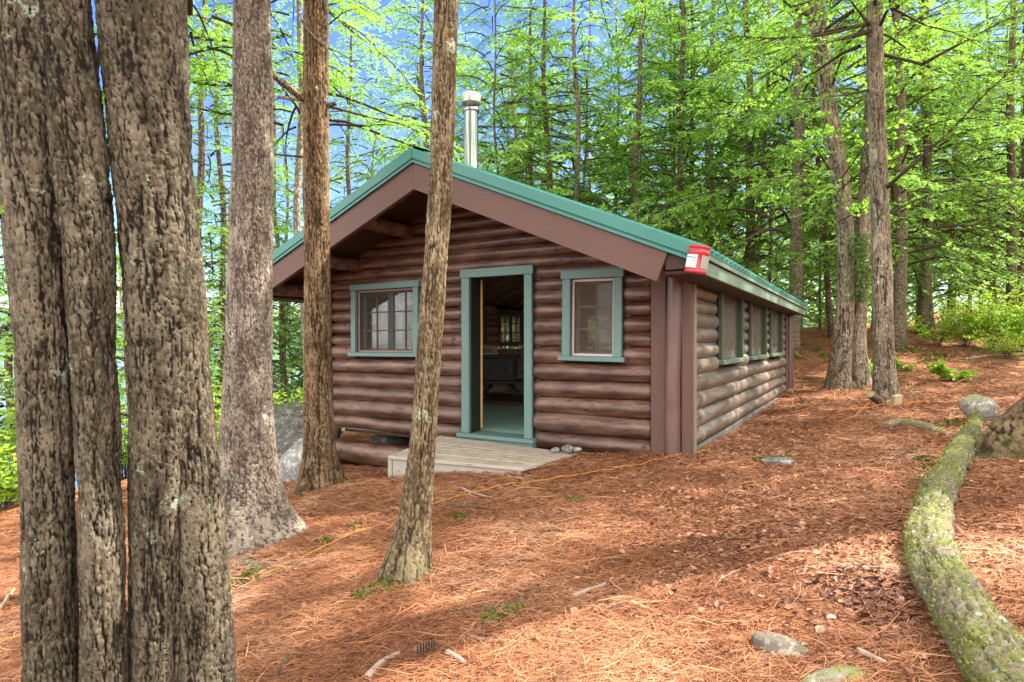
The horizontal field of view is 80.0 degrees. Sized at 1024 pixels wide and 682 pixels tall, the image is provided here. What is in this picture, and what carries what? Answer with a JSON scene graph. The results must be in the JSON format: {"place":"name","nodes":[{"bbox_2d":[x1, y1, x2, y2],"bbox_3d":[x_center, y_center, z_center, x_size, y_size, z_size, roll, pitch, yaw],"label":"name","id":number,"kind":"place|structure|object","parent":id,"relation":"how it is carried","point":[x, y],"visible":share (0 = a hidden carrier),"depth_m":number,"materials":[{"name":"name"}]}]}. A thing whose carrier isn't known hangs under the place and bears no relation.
{"place":"outdoors","nodes":[
{"label":"outdoors","id":0,"kind":"place"},
{"bbox_2d":[0,346,512,506],"bbox_3d":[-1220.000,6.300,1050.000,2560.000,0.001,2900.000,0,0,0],"label":"lake","id":1,"kind":"structure","parent":0,"point":[121,364],"depth_m":114.72,"materials":[{"name":"blue liquid"}]},
{"bbox_2d":[0,0,1022,347],"label":"sky","id":2,"kind":"structure","parent":0,"point":[333,38],"materials":[{"name":"blue"}]},
{"bbox_2d":[0,302,1023,681],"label":"ground","id":3,"kind":"structure","parent":0,"point":[906,358],"depth_m":4.36,"materials":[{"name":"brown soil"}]},
{"bbox_2d":[0,225,15,504],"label":"young tree","id":4,"kind":"object","parent":3,"relation":"on","point":[5,381],"visible":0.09,"depth_m":12.84,"materials":[{"name":"green plant"}]},
{"bbox_2d":[0,409,19,505],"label":"leafy shrub","id":5,"kind":"object","parent":3,"relation":"on","point":[10,485],"visible":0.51,"depth_m":8.46,"materials":[{"name":"green plant"}]},
{"bbox_2d":[0,398,19,508],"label":"leafy shrub","id":6,"kind":"object","parent":3,"relation":"on","point":[6,503],"visible":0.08,"depth_m":9.04,"materials":[{"name":"green plant"}]},
{"bbox_2d":[0,135,124,462],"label":"hemlock tree","id":7,"kind":"object","parent":3,"relation":"on","point":[8,366],"visible":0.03,"depth_m":14.88,"materials":[{"name":"green plant"}]},
{"bbox_2d":[0,0,129,681],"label":"hemlock tree","id":8,"kind":"object","parent":3,"relation":"on","point":[58,210],"visible":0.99,"depth_m":2.15,"materials":[{"name":"brown plant"}]},
{"bbox_2d":[0,94,218,503],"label":"hemlock tree","id":9,"kind":"object","parent":3,"relation":"on","point":[5,257],"visible":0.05,"depth_m":9.95,"materials":[{"name":"green plant"}]},
{"bbox_2d":[115,239,126,416],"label":"maple tree","id":10,"kind":"object","parent":3,"relation":"on","point":[120,309],"visible":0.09,"depth_m":39.51,"materials":[{"name":"green plant"}]},
{"bbox_2d":[94,0,237,681],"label":"hemlock tree","id":11,"kind":"object","parent":3,"relation":"on","point":[180,623],"visible":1,"depth_m":2.26,"materials":[{"name":"brown plant"}]},
{"bbox_2d":[118,378,218,480],"bbox_3d":[-7.033,1.617,11.286,2.937,2.017,2.335,0,0,14],"label":"leafy shrub","id":12,"kind":"object","parent":3,"relation":"on","point":[125,444],"visible":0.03,"depth_m":10.95,"materials":[{"name":"green plant"}]},
{"bbox_2d":[107,0,302,403],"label":"hemlock tree","id":13,"kind":"object","parent":3,"relation":"on","point":[200,178],"visible":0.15,"depth_m":16.91,"materials":[{"name":"green plant"}]},
{"bbox_2d":[116,10,303,440],"bbox_3d":[-9.203,-2.796,19.388,7.056,15.214,7.510,0,0,0],"label":"hemlock tree","id":14,"kind":"object","parent":3,"relation":"on","point":[221,178],"visible":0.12,"depth_m":18.97,"materials":[{"name":"green plant"}]},
{"bbox_2d":[94,4,346,411],"bbox_3d":[-6.817,-5.772,10.482,8.006,16.835,6.011,0,0,0],"label":"hemlock tree","id":15,"kind":"object","parent":3,"relation":"on","point":[216,40],"visible":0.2,"depth_m":10.38,"materials":[{"name":"green plant"}]},
{"bbox_2d":[126,80,344,467],"bbox_3d":[-9.936,-2.566,25.961,10.696,17.218,11.773,0,0,0],"label":"hemlock tree","id":16,"kind":"object","parent":3,"relation":"on","point":[285,174],"visible":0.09,"depth_m":25.95,"materials":[{"name":"green plant"}]},
{"bbox_2d":[201,230,302,431],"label":"young tree","id":17,"kind":"object","parent":3,"relation":"on","point":[224,267],"visible":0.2,"depth_m":14.79,"materials":[{"name":"green plant"}]},
{"bbox_2d":[210,65,302,401],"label":"hemlock tree","id":18,"kind":"object","parent":3,"relation":"on","point":[281,312],"visible":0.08,"depth_m":21.99,"materials":[{"name":"green plant"}]},
{"bbox_2d":[94,0,433,367],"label":"hemlock tree","id":19,"kind":"object","parent":3,"relation":"on","point":[190,5],"visible":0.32,"depth_m":10.43,"materials":[{"name":"green plant"}]},
{"bbox_2d":[102,0,462,367],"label":"hemlock tree","id":20,"kind":"object","parent":3,"relation":"on","point":[297,226],"visible":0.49,"depth_m":12.95,"materials":[{"name":"green plant"}]},
{"bbox_2d":[272,301,302,403],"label":"young tree","id":21,"kind":"object","parent":3,"relation":"on","point":[299,340],"visible":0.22,"depth_m":17.89,"materials":[{"name":"green plant"}]},
{"bbox_2d":[279,437,302,481],"bbox_3d":[-2.921,1.827,8.544,0.747,1.053,0.598,43,12,13],"label":"rock","id":22,"kind":"object","parent":3,"relation":"on","point":[290,459],"visible":0.23,"depth_m":8.29,"materials":[{"name":"grey stone"}]},
{"bbox_2d":[273,401,341,460],"bbox_3d":[-3.791,1.646,10.059,1.717,1.251,1.527,0,0,21],"label":"boulder","id":23,"kind":"object","parent":3,"relation":"on","point":[288,420],"visible":0.13,"depth_m":9.59,"materials":[{"name":"grey stone"}]},
{"bbox_2d":[218,0,433,561],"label":"hemlock tree","id":24,"kind":"object","parent":3,"relation":"on","point":[260,512],"visible":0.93,"depth_m":4.79,"materials":[{"name":"grey plant"}]},
{"bbox_2d":[273,10,412,429],"bbox_3d":[-5.427,-3.470,21.095,7.389,15.503,6.658,0,0,0],"label":"hemlock tree","id":25,"kind":"object","parent":3,"relation":"on","point":[347,168],"visible":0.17,"depth_m":20.96,"materials":[{"name":"green plant"}]},
{"bbox_2d":[272,7,427,396],"bbox_3d":[-6.839,-4.645,26.930,10.430,20.144,11.242,0,0,0],"label":"hemlock tree","id":26,"kind":"object","parent":3,"relation":"on","point":[336,175],"visible":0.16,"depth_m":26.87,"materials":[{"name":"green plant"}]},
{"bbox_2d":[272,0,432,496],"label":"hemlock tree","id":27,"kind":"object","parent":3,"relation":"on","point":[320,467],"visible":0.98,"depth_m":6.54,"materials":[{"name":"brown plant"}]},
{"bbox_2d":[278,0,493,399],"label":"hemlock tree","id":28,"kind":"object","parent":3,"relation":"on","point":[420,52],"visible":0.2,"depth_m":19.79,"materials":[{"name":"green plant"}]},
{"bbox_2d":[370,434,409,446],"bbox_3d":[-1.990,1.655,9.920,0.684,0.426,0.552,0,0,-34],"label":"crawlspace rock","id":29,"kind":"object","parent":3,"relation":"on","point":[391,440],"visible":0.32,"depth_m":9.73,"materials":[{"name":"grey stone"}]},
{"bbox_2d":[355,2,494,348],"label":"hemlock tree","id":30,"kind":"object","parent":3,"relation":"on","point":[417,75],"visible":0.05,"depth_m":24.18,"materials":[{"name":"green plant"}]},
{"bbox_2d":[426,28,517,348],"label":"hemlock tree","id":31,"kind":"object","parent":3,"relation":"on","point":[457,124],"visible":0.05,"depth_m":25.85,"materials":[{"name":"green plant"}]},
{"bbox_2d":[388,436,577,477],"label":"entrance deck","id":32,"kind":"structure","parent":3,"relation":"on","point":[445,461],"depth_m":6.62,"materials":[{"name":"brown wood"}]},
{"bbox_2d":[411,0,606,348],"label":"hemlock tree","id":33,"kind":"object","parent":3,"relation":"on","point":[480,61],"visible":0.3,"depth_m":20.45,"materials":[{"name":"green plant"}]},
{"bbox_2d":[0,395,1023,681],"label":"pine needles","id":34,"kind":"object","parent":3,"relation":"on","point":[652,651],"visible":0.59,"depth_m":3.46,"materials":[{"name":"brown plant"}]},
{"bbox_2d":[0,448,712,638],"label":"extension cord","id":35,"kind":"object","parent":34,"relation":"on","point":[433,503],"visible":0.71,"depth_m":5.40,"materials":[{"name":"plastic"}]},
{"bbox_2d":[0,322,1023,530],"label":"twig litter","id":36,"kind":"object","parent":3,"relation":"on","point":[803,389],"visible":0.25,"depth_m":11.71,"materials":[{"name":"brown wood"}]},
{"bbox_2d":[1,325,1023,511],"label":"pine needles","id":37,"kind":"object","parent":3,"relation":"on","point":[861,390],"visible":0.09,"depth_m":12.78,"materials":[{"name":"plant"}]},
{"bbox_2d":[7,333,1023,681],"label":"dead leaves","id":38,"kind":"object","parent":3,"relation":"on","point":[863,597],"visible":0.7,"depth_m":3.41,"materials":[{"name":"brown plant"}]},
{"bbox_2d":[456,8,600,348],"bbox_3d":[0.187,-5.005,26.934,7.686,16.466,7.425,0,0,-12],"label":"maple tree","id":39,"kind":"object","parent":3,"relation":"on","point":[462,56],"visible":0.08,"depth_m":25.73,"materials":[{"name":"green plant"}]},
{"bbox_2d":[272,91,807,467],"bbox_3d":[1.469,-1.224,11.423,6.550,6.052,10.370,0,0,30],"label":"log cabin","id":40,"kind":"object","parent":3,"relation":"on","point":[689,363],"visible":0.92,"depth_m":7.51,"materials":[{"name":"wood"}]},
{"bbox_2d":[347,280,420,356],"bbox_3d":[-1.758,-0.298,8.624,1.376,1.032,0.260,0,0,30],"label":"window","id":41,"kind":"structure","parent":40,"relation":"in","point":[377,311],"depth_m":8.73,"materials":[{"name":"teal"}]},
{"bbox_2d":[402,301,412,347],"bbox_3d":[-1.935,-0.310,11.107,0.260,0.860,1.690,0,0,30],"label":"window","id":42,"kind":"structure","parent":40,"relation":"in","point":[409,303],"depth_m":11.03,"materials":[{"name":"clear glass"}]},
{"bbox_2d":[449,280,482,427],"bbox_3d":[-0.647,0.171,8.384,0.032,1.958,0.806,0,0,-38],"label":"door","id":43,"kind":"structure","parent":40,"relation":"in","point":[481,281],"depth_m":8.06,"materials":[{"name":"orange wood"}]},
{"bbox_2d":[483,393,523,405],"bbox_3d":[-0.168,1.155,12.189,1.600,0.060,1.500,0,0,30],"label":"hearth pad","id":44,"kind":"object","parent":40,"relation":"on","point":[500,399],"visible":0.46,"depth_m":11.73,"materials":[{"name":"brick"}]},
{"bbox_2d":[483,355,523,397],"bbox_3d":[-0.149,0.708,12.213,0.980,0.857,0.660,0,0,10],"label":"wood stove","id":45,"kind":"object","parent":44,"relation":"on","point":[499,369],"visible":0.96,"depth_m":11.99,"materials":[{"name":"grey metal"}]},
{"bbox_2d":[495,309,523,345],"bbox_3d":[-0.107,-0.310,14.240,0.260,0.860,1.240,0,0,30],"label":"window","id":46,"kind":"structure","parent":40,"relation":"in","point":[510,323],"depth_m":14.17,"materials":[{"name":"clear glass"}]},
{"bbox_2d":[557,268,630,361],"bbox_3d":[0.951,-0.293,7.040,0.873,1.048,0.260,1,0,30],"label":"window","id":47,"kind":"structure","parent":40,"relation":"in","point":[572,280],"depth_m":7.06,"materials":[{"name":"teal"}]},
{"bbox_2d":[580,310,725,346],"bbox_3d":[3.518,-0.300,15.223,3.840,0.900,0.260,0,0,30],"label":"window","id":48,"kind":"structure","parent":40,"relation":"in","point":[584,318],"depth_m":16.02,"materials":[{"name":"clear glass"}]},
{"bbox_2d":[684,244,710,274],"bbox_3d":[1.604,-0.704,5.268,0.161,0.242,0.160,5,7,-39],"label":"plastic canister","id":49,"kind":"object","parent":40,"relation":"hanging from","point":[697,260],"visible":1,"depth_m":5.21,"materials":[{"name":"plastic"}]},
{"bbox_2d":[712,291,745,364],"bbox_3d":[2.901,-0.227,8.263,0.260,1.046,1.620,0,0,30],"label":"window","id":50,"kind":"structure","parent":40,"relation":"in","point":[731,345],"depth_m":8.53,"materials":[{"name":"teal"}]},
{"bbox_2d":[744,301,768,359],"bbox_3d":[4.054,-0.227,10.236,0.260,1.046,1.790,0,0,30],"label":"window","id":51,"kind":"structure","parent":40,"relation":"in","point":[756,342],"depth_m":10.62,"materials":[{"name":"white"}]},
{"bbox_2d":[767,309,784,356],"bbox_3d":[5.211,-0.227,12.219,0.260,1.046,1.860,0,0,30],"label":"window","id":52,"kind":"structure","parent":40,"relation":"in","point":[775,323],"depth_m":12.72,"materials":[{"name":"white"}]},
{"bbox_2d":[454,0,626,215],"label":"hemlock tree","id":53,"kind":"object","parent":3,"relation":"on","point":[547,130],"visible":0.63,"depth_m":20.73,"materials":[{"name":"green plant"}]},
{"bbox_2d":[455,0,630,219],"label":"hemlock tree","id":54,"kind":"object","parent":3,"relation":"on","point":[530,180],"visible":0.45,"depth_m":21.87,"materials":[{"name":"green plant"}]},
{"bbox_2d":[478,23,611,348],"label":"hemlock tree","id":55,"kind":"object","parent":3,"relation":"on","point":[512,96],"visible":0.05,"depth_m":24.65,"materials":[{"name":"green plant"}]},
{"bbox_2d":[375,0,736,587],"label":"hemlock tree","id":56,"kind":"object","parent":3,"relation":"on","point":[408,558],"visible":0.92,"depth_m":3.77,"materials":[{"name":"brown plant"}]},
{"bbox_2d":[514,1,676,348],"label":"maple tree","id":57,"kind":"object","parent":3,"relation":"on","point":[587,114],"visible":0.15,"depth_m":23.42,"materials":[{"name":"green plant"}]},
{"bbox_2d":[496,0,695,348],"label":"hemlock tree","id":58,"kind":"object","parent":3,"relation":"on","point":[578,153],"visible":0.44,"depth_m":19.93,"materials":[{"name":"green plant"}]},
{"bbox_2d":[558,75,646,342],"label":"tree","id":59,"kind":"object","parent":3,"relation":"on","point":[604,318],"visible":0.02,"depth_m":30.16,"materials":[{"name":"green plant"}]},
{"bbox_2d":[230,342,994,626],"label":"plants","id":60,"kind":"object","parent":3,"relation":"on","point":[492,614],"visible":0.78,"depth_m":4.61,"materials":[{"name":"green plant"}]},
{"bbox_2d":[539,0,708,348],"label":"maple tree","id":61,"kind":"object","parent":3,"relation":"on","point":[627,65],"visible":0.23,"depth_m":24.52,"materials":[{"name":"green plant"}]},
{"bbox_2d":[567,0,732,348],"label":"hemlock tree","id":62,"kind":"object","parent":3,"relation":"on","point":[634,148],"visible":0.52,"depth_m":19.84,"materials":[{"name":"green plant"}]},
{"bbox_2d":[586,0,756,238],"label":"maple tree","id":63,"kind":"object","parent":3,"relation":"on","point":[627,40],"visible":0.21,"depth_m":23.44,"materials":[{"name":"green plant"}]},
{"bbox_2d":[584,0,789,317],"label":"hemlock tree","id":64,"kind":"object","parent":3,"relation":"on","point":[679,165],"visible":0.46,"depth_m":20.80,"materials":[{"name":"green plant"}]},
{"bbox_2d":[613,0,766,279],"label":"hemlock tree","id":65,"kind":"object","parent":3,"relation":"on","point":[666,29],"visible":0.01,"depth_m":26.61,"materials":[{"name":"green plant"}]},
{"bbox_2d":[606,0,774,240],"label":"maple tree","id":66,"kind":"object","parent":3,"relation":"on","point":[693,70],"visible":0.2,"depth_m":22.80,"materials":[{"name":"green plant"}]},
{"bbox_2d":[663,187,736,240],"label":"young tree","id":67,"kind":"object","parent":3,"relation":"on","point":[696,204],"visible":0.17,"depth_m":18.42,"materials":[{"name":"green plant"}]},
{"bbox_2d":[650,183,766,274],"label":"young tree","id":68,"kind":"object","parent":3,"relation":"on","point":[720,220],"visible":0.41,"depth_m":17.96,"materials":[{"name":"green plant"}]},
{"bbox_2d":[607,0,826,246],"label":"hemlock tree","id":69,"kind":"object","parent":3,"relation":"on","point":[707,160],"visible":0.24,"depth_m":21.88,"materials":[{"name":"green plant"}]},
{"bbox_2d":[641,0,813,262],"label":"maple tree","id":70,"kind":"object","parent":3,"relation":"on","point":[713,158],"visible":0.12,"depth_m":23.20,"materials":[{"name":"green plant"}]},
{"bbox_2d":[633,0,871,293],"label":"hemlock tree","id":71,"kind":"object","parent":3,"relation":"on","point":[752,157],"visible":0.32,"depth_m":19.87,"materials":[{"name":"green plant"}]},
{"bbox_2d":[514,63,1020,348],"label":"woods","id":72,"kind":"object","parent":3,"relation":"on","point":[869,302],"visible":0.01,"depth_m":52.14,"materials":[{"name":"green plant"}]},
{"bbox_2d":[692,0,844,275],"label":"maple tree","id":73,"kind":"object","parent":3,"relation":"on","point":[761,147],"visible":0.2,"depth_m":20.88,"materials":[{"name":"green plant"}]},
{"bbox_2d":[704,16,849,281],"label":"maple tree","id":74,"kind":"object","parent":3,"relation":"on","point":[773,212],"visible":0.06,"depth_m":28.93,"materials":[{"name":"green plant"}]},
{"bbox_2d":[752,631,811,660],"bbox_3d":[1.093,1.255,2.465,0.225,0.124,0.145,0,0,20],"label":"stone","id":75,"kind":"object","parent":3,"relation":"on","point":[767,641],"visible":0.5,"depth_m":2.44,"materials":[{"name":"grey stone"}]},
{"bbox_2d":[729,128,835,325],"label":"young tree","id":76,"kind":"object","parent":3,"relation":"on","point":[809,267],"visible":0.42,"depth_m":18.77,"materials":[{"name":"green plant"}]},
{"bbox_2d":[760,127,836,327],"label":"hemlock tree","id":77,"kind":"object","parent":3,"relation":"on","point":[804,275],"visible":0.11,"depth_m":38.01,"materials":[{"name":"green plant"}]},
{"bbox_2d":[639,0,983,354],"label":"hemlock tree","id":78,"kind":"object","parent":3,"relation":"on","point":[796,245],"visible":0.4,"depth_m":17.41,"materials":[{"name":"green plant"}]},
{"bbox_2d":[783,188,871,329],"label":"young tree","id":79,"kind":"object","parent":3,"relation":"on","point":[816,296],"visible":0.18,"depth_m":20.96,"materials":[{"name":"green plant"}]},
{"bbox_2d":[746,0,918,337],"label":"maple tree","id":80,"kind":"object","parent":3,"relation":"on","point":[830,316],"visible":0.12,"depth_m":18.90,"materials":[{"name":"green plant"}]},
{"bbox_2d":[801,665,873,681],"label":"stone","id":81,"kind":"object","parent":3,"relation":"on","point":[832,673],"visible":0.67,"depth_m":2.23,"materials":[{"name":"grey stone"}]},
{"bbox_2d":[765,9,938,297],"bbox_3d":[12.790,-7.843,23.282,5.693,15.204,5.408,0,0,-43],"label":"maple tree","id":82,"kind":"object","parent":3,"relation":"on","point":[808,170],"visible":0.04,"depth_m":23.22,"materials":[{"name":"green plant"}]},
{"bbox_2d":[684,0,1023,401],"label":"hemlock tree","id":83,"kind":"object","parent":3,"relation":"on","point":[885,385],"visible":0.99,"depth_m":10.56,"materials":[{"name":"green plant"}]},
{"bbox_2d":[729,0,984,389],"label":"maple tree","id":84,"kind":"object","parent":3,"relation":"on","point":[848,366],"visible":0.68,"depth_m":13.45,"materials":[{"name":"green plant"}]},
{"bbox_2d":[755,0,1023,349],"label":"hemlock tree","id":85,"kind":"object","parent":3,"relation":"on","point":[902,238],"visible":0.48,"depth_m":16.84,"materials":[{"name":"green plant"}]},
{"bbox_2d":[780,2,1005,302],"bbox_3d":[19.314,-10.397,31.667,10.710,20.357,11.707,0,0,-23],"label":"hemlock tree","id":86,"kind":"object","parent":3,"relation":"on","point":[911,189],"visible":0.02,"depth_m":31.09,"materials":[{"name":"green plant"}]},
{"bbox_2d":[780,0,1023,333],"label":"hemlock tree","id":87,"kind":"object","parent":3,"relation":"on","point":[923,301],"visible":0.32,"depth_m":19.15,"materials":[{"name":"green plant"}]},
{"bbox_2d":[788,0,1023,331],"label":"hemlock tree","id":88,"kind":"object","parent":3,"relation":"on","point":[985,215],"visible":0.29,"depth_m":19.24,"materials":[{"name":"green plant"}]},
{"bbox_2d":[839,0,993,329],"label":"maple tree","id":89,"kind":"object","parent":3,"relation":"on","point":[908,154],"visible":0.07,"depth_m":23.33,"materials":[{"name":"green plant"}]},
{"bbox_2d":[878,419,954,435],"bbox_3d":[4.659,1.136,6.889,0.698,0.409,1.298,0,0,-22],"label":"surface root","id":90,"kind":"object","parent":3,"relation":"on","point":[923,425],"visible":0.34,"depth_m":7.11,"materials":[{"name":"brown plant"}]},
{"bbox_2d":[906,310,972,346],"bbox_3d":[11.851,-0.355,16.955,1.624,1.056,1.857,0,0,12],"label":"leafy shrub","id":91,"kind":"object","parent":3,"relation":"on","point":[925,332],"visible":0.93,"depth_m":16.90,"materials":[{"name":"green plant"}]},
{"bbox_2d":[867,24,1018,326],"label":"hemlock tree","id":92,"kind":"object","parent":3,"relation":"on","point":[947,229],"visible":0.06,"depth_m":29.63,"materials":[{"name":"green plant"}]},
{"bbox_2d":[867,0,1023,329],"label":"hemlock tree","id":93,"kind":"object","parent":3,"relation":"on","point":[990,165],"visible":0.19,"depth_m":23.93,"materials":[{"name":"green plant"}]},
{"bbox_2d":[869,0,1023,327],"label":"hemlock tree","id":94,"kind":"object","parent":3,"relation":"on","point":[956,149],"visible":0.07,"depth_m":26.92,"materials":[{"name":"green plant"}]},
{"bbox_2d":[926,358,979,380],"bbox_3d":[9.655,0.648,13.380,0.953,0.527,0.519,0,0,34],"label":"seedling","id":95,"kind":"object","parent":3,"relation":"on","point":[940,368],"visible":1,"depth_m":13.36,"materials":[{"name":"green plant"}]},
{"bbox_2d":[907,210,1005,330],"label":"young tree","id":96,"kind":"object","parent":3,"relation":"on","point":[937,317],"visible":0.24,"depth_m":24.96,"materials":[{"name":"green plant"}]},
{"bbox_2d":[891,0,1023,330],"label":"hemlock tree","id":97,"kind":"object","parent":3,"relation":"on","point":[1011,175],"visible":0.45,"depth_m":19.92,"materials":[{"name":"green plant"}]},
{"bbox_2d":[893,0,1023,317],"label":"hemlock tree","id":98,"kind":"object","parent":3,"relation":"on","point":[990,204],"visible":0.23,"depth_m":22.28,"materials":[{"name":"green plant"}]},
{"bbox_2d":[893,0,1023,313],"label":"hemlock tree","id":99,"kind":"object","parent":3,"relation":"on","point":[1020,153],"visible":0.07,"depth_m":28.77,"materials":[{"name":"green plant"}]},
{"bbox_2d":[900,412,1023,681],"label":"mossy log","id":100,"kind":"object","parent":3,"relation":"on","point":[983,638],"visible":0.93,"depth_m":2.58,"materials":[{"name":"green plant"}]},
{"bbox_2d":[928,297,1015,347],"bbox_3d":[12.417,-0.487,16.428,1.958,1.345,1.556,0,0,-3],"label":"leafy shrub","id":101,"kind":"object","parent":3,"relation":"on","point":[963,333],"visible":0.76,"depth_m":16.44,"materials":[{"name":"green plant"}]},
{"bbox_2d":[959,394,999,417],"bbox_3d":[5.541,0.799,7.244,0.404,0.324,0.363,0,0,-24],"label":"mossy stone","id":102,"kind":"object","parent":3,"relation":"on","point":[986,407],"visible":0.83,"depth_m":7.13,"materials":[{"name":"grey stone"}]},
{"bbox_2d":[938,281,1023,348],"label":"leafy shrub","id":103,"kind":"object","parent":3,"relation":"on","point":[961,305],"visible":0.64,"depth_m":16.08,"materials":[{"name":"green plant"}]},
{"bbox_2d":[963,321,1023,358],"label":"leafy shrub","id":104,"kind":"object","parent":3,"relation":"on","point":[1007,344],"visible":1,"depth_m":14.77,"materials":[{"name":"green plant"}]},
{"bbox_2d":[966,287,1023,351],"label":"leafy shrub","id":105,"kind":"object","parent":3,"relation":"on","point":[1017,321],"visible":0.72,"depth_m":15.56,"materials":[{"name":"green plant"}]},
{"bbox_2d":[974,395,1023,460],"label":"hemlock tree","id":106,"kind":"object","parent":3,"relation":"on","point":[1002,435],"visible":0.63,"depth_m":5.13,"materials":[{"name":"brown plant"}]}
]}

